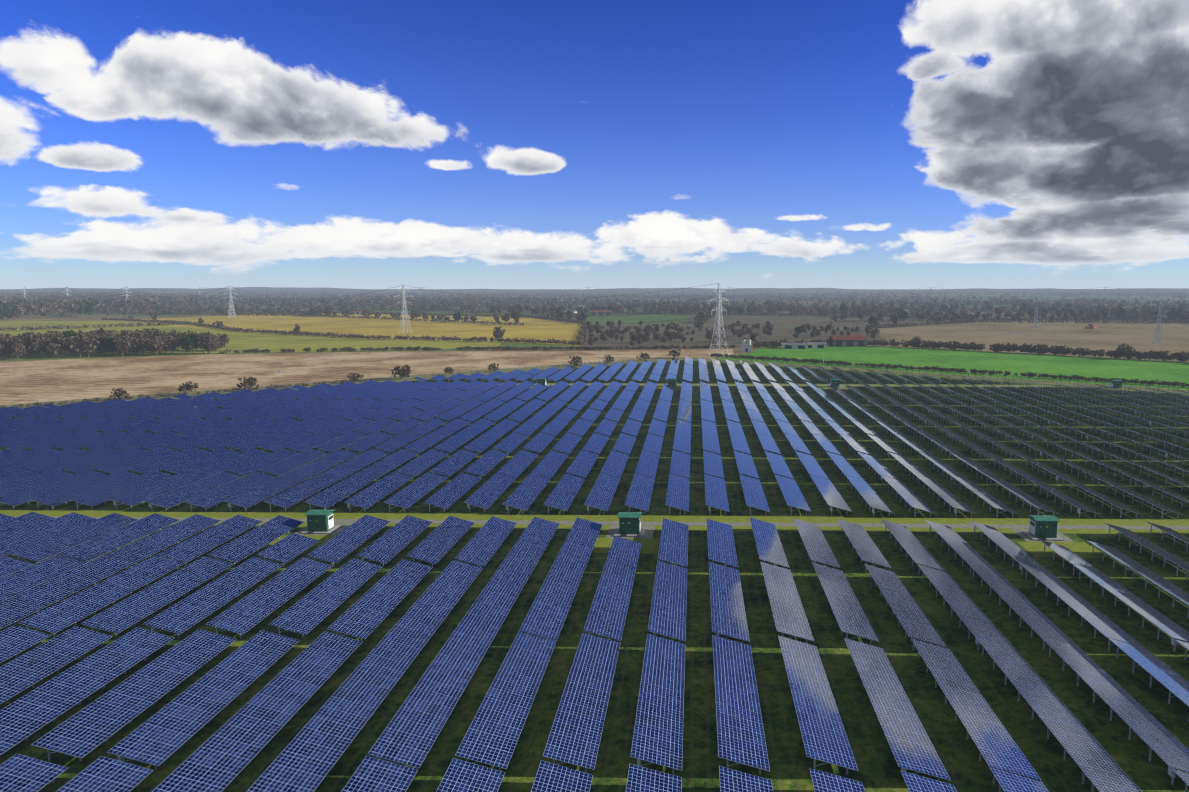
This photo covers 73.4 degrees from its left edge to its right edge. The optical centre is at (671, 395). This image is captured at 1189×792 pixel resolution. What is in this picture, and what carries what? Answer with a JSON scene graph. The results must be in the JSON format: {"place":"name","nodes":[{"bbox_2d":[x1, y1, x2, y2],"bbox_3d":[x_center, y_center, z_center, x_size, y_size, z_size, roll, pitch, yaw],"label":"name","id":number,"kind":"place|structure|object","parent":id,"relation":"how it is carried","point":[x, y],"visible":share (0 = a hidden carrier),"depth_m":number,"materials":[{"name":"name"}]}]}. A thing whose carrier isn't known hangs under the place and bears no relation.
{"place":"outdoors","nodes":[
{"label":"outdoors","id":0,"kind":"place"},
{"bbox_2d":[0,349,733,404],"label":"ploughed field","id":1,"kind":"structure","parent":0,"point":[33,381],"depth_m":375.69,"materials":[{"name":"soil"}]},
{"bbox_2d":[3,355,666,406],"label":"perimeter fence","id":2,"kind":"object","parent":1,"relation":"on","point":[327,383],"visible":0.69,"depth_m":303.46,"materials":[{"name":"silver metal"}]},
{"bbox_2d":[109,349,680,399],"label":"boundary bushes","id":3,"kind":"object","parent":1,"relation":"on","point":[404,371],"visible":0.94,"depth_m":315.03,"materials":[{"name":"green plant"}]},
{"bbox_2d":[0,360,1188,791],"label":"grass","id":4,"kind":"structure","parent":0,"point":[876,762],"depth_m":94.46,"materials":[{"name":"plant"}]},
{"bbox_2d":[259,535,334,549],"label":"grass patch","id":5,"kind":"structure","parent":4,"relation":"on","point":[323,539],"depth_m":118.15,"materials":[{"name":"green plant"}]},
{"bbox_2d":[295,523,352,534],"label":"concrete pad","id":6,"kind":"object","parent":4,"relation":"on","point":[341,528],"depth_m":123.03,"materials":[{"name":"concrete"}]},
{"bbox_2d":[300,509,341,533],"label":"inverter container","id":7,"kind":"object","parent":6,"relation":"on","point":[320,521],"visible":1,"depth_m":121.37,"materials":[{"name":"metal"}]},
{"bbox_2d":[591,538,659,553],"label":"grass patch","id":8,"kind":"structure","parent":4,"relation":"on","point":[648,545],"depth_m":115.39,"materials":[{"name":"green plant"}]},
{"bbox_2d":[606,525,654,537],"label":"concrete pad","id":9,"kind":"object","parent":4,"relation":"on","point":[649,531],"depth_m":121.51,"materials":[{"name":"concrete"}]},
{"bbox_2d":[614,512,645,536],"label":"inverter container","id":10,"kind":"object","parent":9,"relation":"on","point":[629,524],"visible":1,"depth_m":119.97,"materials":[{"name":"metal"}]},
{"bbox_2d":[466,383,1053,386],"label":"access track verge","id":11,"kind":"structure","parent":4,"relation":"on","point":[662,384],"depth_m":305.55,"materials":[{"name":"green plant"}]},
{"bbox_2d":[517,384,949,385],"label":"access track","id":12,"kind":"structure","parent":11,"relation":"on","point":[799,385],"depth_m":305.52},
{"bbox_2d":[669,357,1188,393],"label":"farm margin","id":13,"kind":"object","parent":4,"relation":"on","point":[953,376],"visible":0.8,"depth_m":336.62,"materials":[{"name":"plant"}]},
{"bbox_2d":[1011,529,1073,541],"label":"concrete pad","id":14,"kind":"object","parent":4,"relation":"on","point":[1028,539],"visible":0.33,"depth_m":119.56,"materials":[{"name":"concrete"}]},
{"bbox_2d":[1022,515,1063,540],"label":"inverter container","id":15,"kind":"object","parent":14,"relation":"on","point":[1043,527],"visible":1,"depth_m":118.23,"materials":[{"name":"metal"}]},
{"bbox_2d":[1017,542,1107,557],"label":"grass patch","id":16,"kind":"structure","parent":4,"relation":"on","point":[1080,549],"depth_m":113.63,"materials":[{"name":"green plant"}]},
{"bbox_2d":[0,289,1188,362],"bbox_3d":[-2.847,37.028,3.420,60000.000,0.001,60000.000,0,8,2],"label":"terrain","id":17,"kind":"structure","parent":0,"point":[99,316],"depth_m":3267.54,"materials":[{"name":"plant"}]},
{"bbox_2d":[20,287,71,297],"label":"power lines","id":18,"kind":"object","parent":17,"relation":"on","point":[51,296],"visible":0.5,"depth_m":1817.72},
{"bbox_2d":[0,298,151,320],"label":"wood","id":19,"kind":"object","parent":17,"relation":"on","point":[15,308],"visible":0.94,"depth_m":1022.44,"materials":[{"name":"green plant"}]},
{"bbox_2d":[0,321,183,329],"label":"field","id":20,"kind":"structure","parent":17,"relation":"on","point":[17,324],"depth_m":846.44,"materials":[{"name":"plant"}]},
{"bbox_2d":[0,321,187,330],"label":"field hedge","id":21,"kind":"object","parent":17,"relation":"on","point":[68,326],"visible":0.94,"depth_m":742.86,"materials":[{"name":"green plant"}]},
{"bbox_2d":[65,287,131,302],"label":"power lines","id":22,"kind":"object","parent":17,"relation":"on","point":[100,297],"visible":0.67,"depth_m":1465.09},
{"bbox_2d":[0,291,217,311],"bbox_3d":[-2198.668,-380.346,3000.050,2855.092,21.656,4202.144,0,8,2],"label":"wood","id":23,"kind":"object","parent":17,"relation":"on","point":[11,297],"visible":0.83,"depth_m":1791.37,"materials":[{"name":"green plant"}]},
{"bbox_2d":[0,328,229,359],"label":"woodland","id":24,"kind":"object","parent":17,"relation":"on","point":[101,340],"visible":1,"depth_m":439.37,"materials":[{"name":"green plant"}]},
{"bbox_2d":[1,398,232,449],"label":"solar panel supports","id":25,"kind":"object","parent":17,"relation":"on","point":[86,418],"visible":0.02,"depth_m":222.60,"materials":[{"name":"metal"}]},
{"bbox_2d":[0,389,251,450],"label":"solar tables","id":26,"kind":"object","parent":25,"relation":"on","point":[28,426],"visible":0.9,"depth_m":226.03,"materials":[{"name":"blue glass"}]},
{"bbox_2d":[121,286,236,308],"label":"power lines","id":27,"kind":"object","parent":17,"relation":"on","point":[181,301],"visible":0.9,"depth_m":1137.99,"materials":[{"name":"metal"}]},
{"bbox_2d":[0,377,380,407],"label":"boundary hedge","id":28,"kind":"object","parent":17,"relation":"on","point":[167,394],"visible":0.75,"depth_m":274.56,"materials":[{"name":"green plant"}]},
{"bbox_2d":[128,311,300,333],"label":"hedge trees","id":29,"kind":"object","parent":17,"relation":"on","point":[153,316],"visible":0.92,"depth_m":779.77,"materials":[{"name":"green plant"}]},
{"bbox_2d":[224,286,236,317],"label":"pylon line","id":30,"kind":"object","parent":17,"relation":"on","point":[230,292],"visible":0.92,"depth_m":1008.17,"materials":[{"name":"grey metal"}]},
{"bbox_2d":[1,379,477,562],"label":"solar panel supports","id":31,"kind":"object","parent":17,"relation":"on","point":[115,503],"visible":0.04,"depth_m":179.35,"materials":[{"name":"metal"}]},
{"bbox_2d":[0,372,485,577],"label":"solar tables","id":32,"kind":"object","parent":31,"relation":"on","point":[34,536],"visible":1,"depth_m":173.84,"materials":[{"name":"blue glass"}]},
{"bbox_2d":[0,325,499,358],"bbox_3d":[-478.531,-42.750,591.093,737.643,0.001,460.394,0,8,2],"label":"pasture","id":33,"kind":"structure","parent":17,"relation":"on","point":[240,341],"depth_m":539.29,"materials":[{"name":"plant"}]},
{"bbox_2d":[161,298,422,308],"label":"hedge trees","id":34,"kind":"object","parent":17,"relation":"on","point":[323,301],"visible":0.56,"depth_m":1567.41,"materials":[{"name":"green plant"}]},
{"bbox_2d":[122,306,499,316],"bbox_3d":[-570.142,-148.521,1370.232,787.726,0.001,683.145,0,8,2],"label":"hedgerow","id":35,"kind":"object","parent":17,"relation":"on","point":[266,307],"visible":0.3,"depth_m":1232.72,"materials":[{"name":"plant"}]},
{"bbox_2d":[202,287,419,297],"bbox_3d":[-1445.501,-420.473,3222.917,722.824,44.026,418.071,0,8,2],"label":"power lines","id":36,"kind":"object","parent":17,"relation":"on","point":[308,296],"visible":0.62,"depth_m":3152.72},
{"bbox_2d":[225,285,410,316],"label":"power lines","id":37,"kind":"object","parent":17,"relation":"on","point":[313,306],"visible":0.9,"depth_m":793.15,"materials":[{"name":"metal"}]},
{"bbox_2d":[6,368,641,785],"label":"solar panel supports","id":38,"kind":"object","parent":17,"relation":"on","point":[120,758],"visible":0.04,"depth_m":116.97,"materials":[{"name":"metal"}]},
{"bbox_2d":[0,360,651,791],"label":"solar tables","id":39,"kind":"object","parent":38,"relation":"on","point":[304,760],"visible":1,"depth_m":90.03,"materials":[{"name":"blue glass"}]},
{"bbox_2d":[101,317,581,344],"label":"hedge","id":40,"kind":"object","parent":17,"relation":"on","point":[427,337],"visible":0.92,"depth_m":595.04,"materials":[{"name":"green plant"}]},
{"bbox_2d":[0,357,684,408],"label":"farm margin","id":41,"kind":"object","parent":17,"relation":"on","point":[468,373],"visible":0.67,"depth_m":332.88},
{"bbox_2d":[105,313,582,344],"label":"field","id":42,"kind":"structure","parent":17,"relation":"on","point":[556,330],"depth_m":779.86,"materials":[{"name":"plant"}]},
{"bbox_2d":[166,303,582,323],"bbox_3d":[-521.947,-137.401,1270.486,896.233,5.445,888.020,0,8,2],"label":"hedge","id":43,"kind":"object","parent":17,"relation":"on","point":[500,313],"visible":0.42,"depth_m":1260.15,"materials":[{"name":"green plant"}]},
{"bbox_2d":[394,285,413,332],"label":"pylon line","id":44,"kind":"object","parent":17,"relation":"on","point":[403,312],"visible":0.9,"depth_m":670.59,"materials":[{"name":"grey metal"}]},
{"bbox_2d":[153,292,701,300],"bbox_3d":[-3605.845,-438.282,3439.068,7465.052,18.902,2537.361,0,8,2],"label":"distant tree line","id":45,"kind":"object","parent":17,"relation":"on","point":[373,295],"visible":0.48,"depth_m":3240.37,"materials":[{"name":"green plant"}]},
{"bbox_2d":[220,296,669,306],"bbox_3d":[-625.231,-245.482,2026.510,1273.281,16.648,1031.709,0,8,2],"label":"woodland","id":46,"kind":"object","parent":17,"relation":"on","point":[447,299],"visible":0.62,"depth_m":1827.59,"materials":[{"name":"green plant"}]},
{"bbox_2d":[323,311,587,343],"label":"field hedge","id":47,"kind":"object","parent":17,"relation":"on","point":[582,334],"visible":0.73,"depth_m":936.72,"materials":[{"name":"green plant"}]},
{"bbox_2d":[28,293,946,308],"bbox_3d":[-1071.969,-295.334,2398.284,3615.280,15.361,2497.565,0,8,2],"label":"hedgerow trees","id":48,"kind":"object","parent":17,"relation":"on","point":[346,301],"visible":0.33,"depth_m":1694.86,"materials":[{"name":"green plant"}]},
{"bbox_2d":[245,344,735,352],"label":"hedge","id":49,"kind":"object","parent":17,"relation":"on","point":[308,349],"visible":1,"depth_m":478.49,"materials":[{"name":"green plant"}]},
{"bbox_2d":[493,327,504,341],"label":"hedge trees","id":50,"kind":"object","parent":17,"relation":"on","point":[498,332],"visible":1,"depth_m":553.72,"materials":[{"name":"green plant"}]},
{"bbox_2d":[50,300,956,323],"bbox_3d":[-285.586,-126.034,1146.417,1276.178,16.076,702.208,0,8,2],"label":"woodland","id":51,"kind":"object","parent":17,"relation":"on","point":[327,309],"visible":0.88,"depth_m":1130.54,"materials":[{"name":"green plant"}]},
{"bbox_2d":[421,287,587,296],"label":"power lines","id":52,"kind":"object","parent":17,"relation":"on","point":[512,296],"visible":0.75,"depth_m":3545.01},
{"bbox_2d":[422,300,587,322],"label":"hedge trees","id":53,"kind":"object","parent":17,"relation":"on","point":[582,316],"visible":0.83,"depth_m":1008.88,"materials":[{"name":"green plant"}]},
{"bbox_2d":[53,296,965,325],"bbox_3d":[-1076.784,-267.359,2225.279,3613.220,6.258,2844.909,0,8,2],"label":"hedges","id":54,"kind":"object","parent":17,"relation":"on","point":[195,312],"visible":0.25,"depth_m":1142.34,"materials":[{"name":"green plant"}]},
{"bbox_2d":[429,305,687,324],"bbox_3d":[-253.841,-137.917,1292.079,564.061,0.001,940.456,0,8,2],"label":"trees","id":55,"kind":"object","parent":17,"relation":"on","point":[627,318],"visible":0.3,"depth_m":1020.77,"materials":[{"name":"plant"}]},
{"bbox_2d":[396,283,728,325],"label":"pylon wires","id":56,"kind":"object","parent":17,"relation":"on","point":[567,309],"visible":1,"depth_m":522.09,"materials":[{"name":"metal"}]},
{"bbox_2d":[4,291,1188,299],"bbox_3d":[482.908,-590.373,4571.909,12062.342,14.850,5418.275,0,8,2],"label":"hedgerow trees","id":57,"kind":"object","parent":17,"relation":"on","point":[769,294],"visible":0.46,"depth_m":3838.90,"materials":[{"name":"green plant"}]},
{"bbox_2d":[588,287,729,295],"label":"pylon wires","id":58,"kind":"object","parent":17,"relation":"on","point":[654,291],"visible":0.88,"depth_m":3621.49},
{"bbox_2d":[206,292,1188,299],"bbox_3d":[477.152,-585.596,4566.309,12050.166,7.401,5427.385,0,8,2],"label":"hedgerows","id":59,"kind":"object","parent":17,"relation":"on","point":[843,295],"visible":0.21,"depth_m":3831.32,"materials":[{"name":"green plant"}]},
{"bbox_2d":[708,283,728,354],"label":"pylon","id":60,"kind":"object","parent":17,"relation":"on","point":[719,300],"visible":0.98,"depth_m":444.25,"materials":[{"name":"metal"}]},
{"bbox_2d":[586,320,874,333],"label":"scrub trees","id":61,"kind":"object","parent":17,"relation":"on","point":[596,327],"visible":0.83,"depth_m":683.76,"materials":[{"name":"green plant"}]},
{"bbox_2d":[580,325,885,349],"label":"scrub","id":62,"kind":"object","parent":17,"relation":"on","point":[699,337],"visible":0.5,"depth_m":604.87,"materials":[{"name":"plant"}]},
{"bbox_2d":[587,324,879,345],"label":"scrub trees","id":63,"kind":"object","parent":17,"relation":"on","point":[641,337],"visible":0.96,"depth_m":578.27,"materials":[{"name":"green plant"}]},
{"bbox_2d":[429,303,1177,310],"bbox_3d":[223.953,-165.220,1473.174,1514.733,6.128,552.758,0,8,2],"label":"field hedge","id":64,"kind":"object","parent":17,"relation":"on","point":[636,307],"visible":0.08,"depth_m":1414.40,"materials":[{"name":"green plant"}]},
{"bbox_2d":[461,363,1188,791],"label":"solar panel supports","id":65,"kind":"object","parent":17,"relation":"on","point":[1171,771],"visible":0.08,"depth_m":98.82,"materials":[{"name":"metal"}]},
{"bbox_2d":[436,357,1188,791],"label":"solar tables","id":66,"kind":"object","parent":65,"relation":"on","point":[494,729],"visible":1,"depth_m":79.93,"materials":[{"name":"blue glass"}]},
{"bbox_2d":[731,287,929,296],"bbox_3d":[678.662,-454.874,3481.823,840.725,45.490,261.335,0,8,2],"label":"pylon wires","id":67,"kind":"object","parent":17,"relation":"on","point":[801,294],"visible":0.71,"depth_m":3520.99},
{"bbox_2d":[819,338,924,347],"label":"trees","id":68,"kind":"object","parent":17,"relation":"on","point":[880,342],"visible":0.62,"depth_m":508.04,"materials":[{"name":"green plant"}]},
{"bbox_2d":[662,296,1187,309],"bbox_3d":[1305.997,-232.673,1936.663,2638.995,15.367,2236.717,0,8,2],"label":"hedgerow trees","id":69,"kind":"object","parent":17,"relation":"on","point":[1113,303],"visible":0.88,"depth_m":1769.12,"materials":[{"name":"green plant"}]},
{"bbox_2d":[675,298,1188,322],"bbox_3d":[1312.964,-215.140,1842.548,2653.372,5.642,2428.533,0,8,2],"label":"trees","id":70,"kind":"object","parent":17,"relation":"on","point":[1112,319],"visible":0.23,"depth_m":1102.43,"materials":[{"name":"green plant"}]},
{"bbox_2d":[689,355,1187,391],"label":"perimeter fence","id":71,"kind":"object","parent":17,"relation":"on","point":[945,373],"visible":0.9,"depth_m":340.10,"materials":[{"name":"silver metal"}]},
{"bbox_2d":[914,293,962,310],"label":"pylon wires","id":72,"kind":"object","parent":17,"relation":"on","point":[940,305],"visible":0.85,"depth_m":1132.24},
{"bbox_2d":[703,291,1185,298],"bbox_3d":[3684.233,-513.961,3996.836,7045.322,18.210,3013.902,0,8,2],"label":"distant trees","id":73,"kind":"object","parent":17,"relation":"on","point":[1001,296],"visible":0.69,"depth_m":3769.69,"materials":[{"name":"green plant"}]},
{"bbox_2d":[710,353,1188,386],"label":"boundary hedge","id":74,"kind":"object","parent":17,"relation":"on","point":[1074,377],"visible":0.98,"depth_m":349.68,"materials":[{"name":"green plant"}]},
{"bbox_2d":[752,339,1188,361],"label":"hedgerow","id":75,"kind":"object","parent":17,"relation":"on","point":[1182,356],"visible":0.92,"depth_m":449.11,"materials":[{"name":"green plant"}]},
{"bbox_2d":[800,366,1188,659],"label":"solar panel supports","id":76,"kind":"object","parent":17,"relation":"on","point":[1173,642],"visible":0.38,"depth_m":185.38,"materials":[{"name":"metal"}]},
{"bbox_2d":[799,364,1188,649],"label":"solar tables","id":77,"kind":"object","parent":76,"relation":"on","point":[1168,626],"visible":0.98,"depth_m":150.31,"materials":[{"name":"blue glass"}]},
{"bbox_2d":[955,295,1040,314],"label":"pylon wires","id":78,"kind":"object","parent":17,"relation":"on","point":[998,311],"visible":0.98,"depth_m":854.03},
{"bbox_2d":[874,316,1134,327],"bbox_3d":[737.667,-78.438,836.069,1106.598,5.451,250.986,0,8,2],"label":"field hedge","id":79,"kind":"object","parent":17,"relation":"on","point":[888,325],"visible":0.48,"depth_m":812.01,"materials":[{"name":"green plant"}]},
{"bbox_2d":[931,287,1101,296],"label":"pylon wires","id":80,"kind":"object","parent":17,"relation":"on","point":[1026,296],"visible":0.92,"depth_m":3209.47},
{"bbox_2d":[912,336,1135,358],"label":"trees","id":81,"kind":"object","parent":17,"relation":"on","point":[917,341],"visible":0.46,"depth_m":419.13,"materials":[{"name":"green plant"}]},
{"bbox_2d":[867,309,1188,327],"bbox_3d":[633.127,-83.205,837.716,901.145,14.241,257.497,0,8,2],"label":"hedge trees","id":82,"kind":"object","parent":17,"relation":"on","point":[893,317],"visible":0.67,"depth_m":808.85,"materials":[{"name":"green plant"}]},
{"bbox_2d":[982,377,1188,444],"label":"solar panel supports","id":83,"kind":"object","parent":17,"relation":"on","point":[1171,397],"visible":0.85,"depth_m":255.35,"materials":[{"name":"metal"}]},
{"bbox_2d":[984,377,1188,439],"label":"solar tables","id":84,"kind":"object","parent":83,"relation":"on","point":[1115,404],"visible":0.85,"depth_m":247.63,"materials":[{"name":"blue glass"}]},
{"bbox_2d":[1031,297,1165,323],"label":"trees","id":85,"kind":"object","parent":17,"relation":"on","point":[1095,317],"visible":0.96,"depth_m":639.86,"materials":[{"name":"plant"}]},
{"bbox_2d":[1105,287,1183,296],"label":"pylon wires","id":86,"kind":"object","parent":17,"relation":"on","point":[1148,292],"visible":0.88,"depth_m":3062.98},
{"bbox_2d":[1154,301,1187,330],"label":"power lines","id":87,"kind":"object","parent":17,"relation":"on","point":[1174,315],"visible":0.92,"depth_m":518.17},
{"bbox_2d":[0,510,1188,533],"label":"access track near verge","id":88,"kind":"structure","parent":0,"point":[1014,521],"depth_m":128.38,"materials":[{"name":"green plant"}]},
{"bbox_2d":[12,516,1188,529],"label":"access track","id":89,"kind":"structure","parent":88,"relation":"on","point":[793,524],"depth_m":125.64,"materials":[{"name":"gravel"}]},
{"bbox_2d":[0,0,1188,288],"label":"sky","id":90,"kind":"structure","parent":0,"point":[192,144],"materials":[{"name":"blue"}]},
{"bbox_2d":[4,287,1188,289],"bbox_3d":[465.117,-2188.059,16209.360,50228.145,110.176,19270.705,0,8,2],"label":"distant hills","id":91,"kind":"structure","parent":0,"point":[266,288],"depth_m":23712.10,"materials":[{"name":"plant"}]},
{"bbox_2d":[589,310,611,314],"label":"farm building","id":92,"kind":"structure","parent":0,"point":[600,312],"depth_m":1101.72,"materials":[{"name":"grey"}]},
{"bbox_2d":[741,340,751,351],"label":"pump house","id":93,"kind":"structure","parent":0,"point":[745,347],"depth_m":465.86,"materials":[{"name":"white"}]},
{"bbox_2d":[683,310,1165,327],"bbox_3d":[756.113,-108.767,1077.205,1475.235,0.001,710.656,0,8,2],"label":"trees","id":94,"kind":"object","parent":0,"point":[784,321],"visible":0.33,"depth_m":924.96,"materials":[{"name":"plant"}]},
{"bbox_2d":[713,346,1188,389],"bbox_3d":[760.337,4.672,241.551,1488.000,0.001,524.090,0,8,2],"label":"green field","id":95,"kind":"structure","parent":0,"point":[1087,367],"depth_m":400.74,"materials":[{"name":"plant"}]},
{"bbox_2d":[781,343,808,348],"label":"farm building","id":96,"kind":"structure","parent":95,"relation":"on","point":[794,345],"depth_m":492.03,"materials":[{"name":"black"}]},
{"bbox_2d":[803,342,826,347],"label":"farm building","id":97,"kind":"structure","parent":95,"relation":"on","point":[817,345],"depth_m":496.57,"materials":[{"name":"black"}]},
{"bbox_2d":[828,335,867,346],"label":"barn","id":98,"kind":"structure","parent":95,"relation":"on","point":[849,340],"depth_m":509.62,"materials":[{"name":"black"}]},
{"bbox_2d":[871,320,1188,361],"bbox_3d":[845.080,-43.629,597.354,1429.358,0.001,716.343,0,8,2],"label":"field","id":99,"kind":"structure","parent":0,"point":[1110,336],"depth_m":630.42,"materials":[{"name":"soil"}]},
{"bbox_2d":[1030,297,1041,327],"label":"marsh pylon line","id":100,"kind":"object","parent":99,"relation":"on","point":[1037,299],"visible":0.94,"depth_m":745.36,"materials":[{"name":"grey metal"}]},
{"bbox_2d":[1150,300,1169,342],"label":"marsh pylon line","id":101,"kind":"object","parent":99,"relation":"on","point":[1159,311],"visible":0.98,"depth_m":539.57,"materials":[{"name":"grey metal"}]},
{"label":"container hardstanding","id":102,"kind":"object","parent":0,"visible":0},
{"bbox_2d":[537,378,547,385],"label":"inverter container","id":103,"kind":"object","parent":102,"relation":"on","point":[541,381],"visible":0.69,"depth_m":302.87,"materials":[{"name":"metal"}]},
{"label":"container hardstanding","id":104,"kind":"object","parent":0,"visible":0},
{"bbox_2d":[667,378,677,386],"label":"inverter container","id":105,"kind":"object","parent":104,"relation":"on","point":[671,381],"visible":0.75,"depth_m":301.44,"materials":[{"name":"metal"}]},
{"label":"container hardstanding","id":106,"kind":"object","parent":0,"visible":0},
{"bbox_2d":[828,379,841,387],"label":"inverter container","id":107,"kind":"object","parent":106,"relation":"on","point":[834,382],"visible":0.9,"depth_m":299.74,"materials":[{"name":"metal"}]},
{"label":"container hardstanding","id":108,"kind":"object","parent":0,"visible":0},
{"bbox_2d":[1110,380,1124,388],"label":"inverter container","id":109,"kind":"object","parent":108,"relation":"on","point":[1115,384],"visible":1,"depth_m":296.76,"materials":[{"name":"metal"}]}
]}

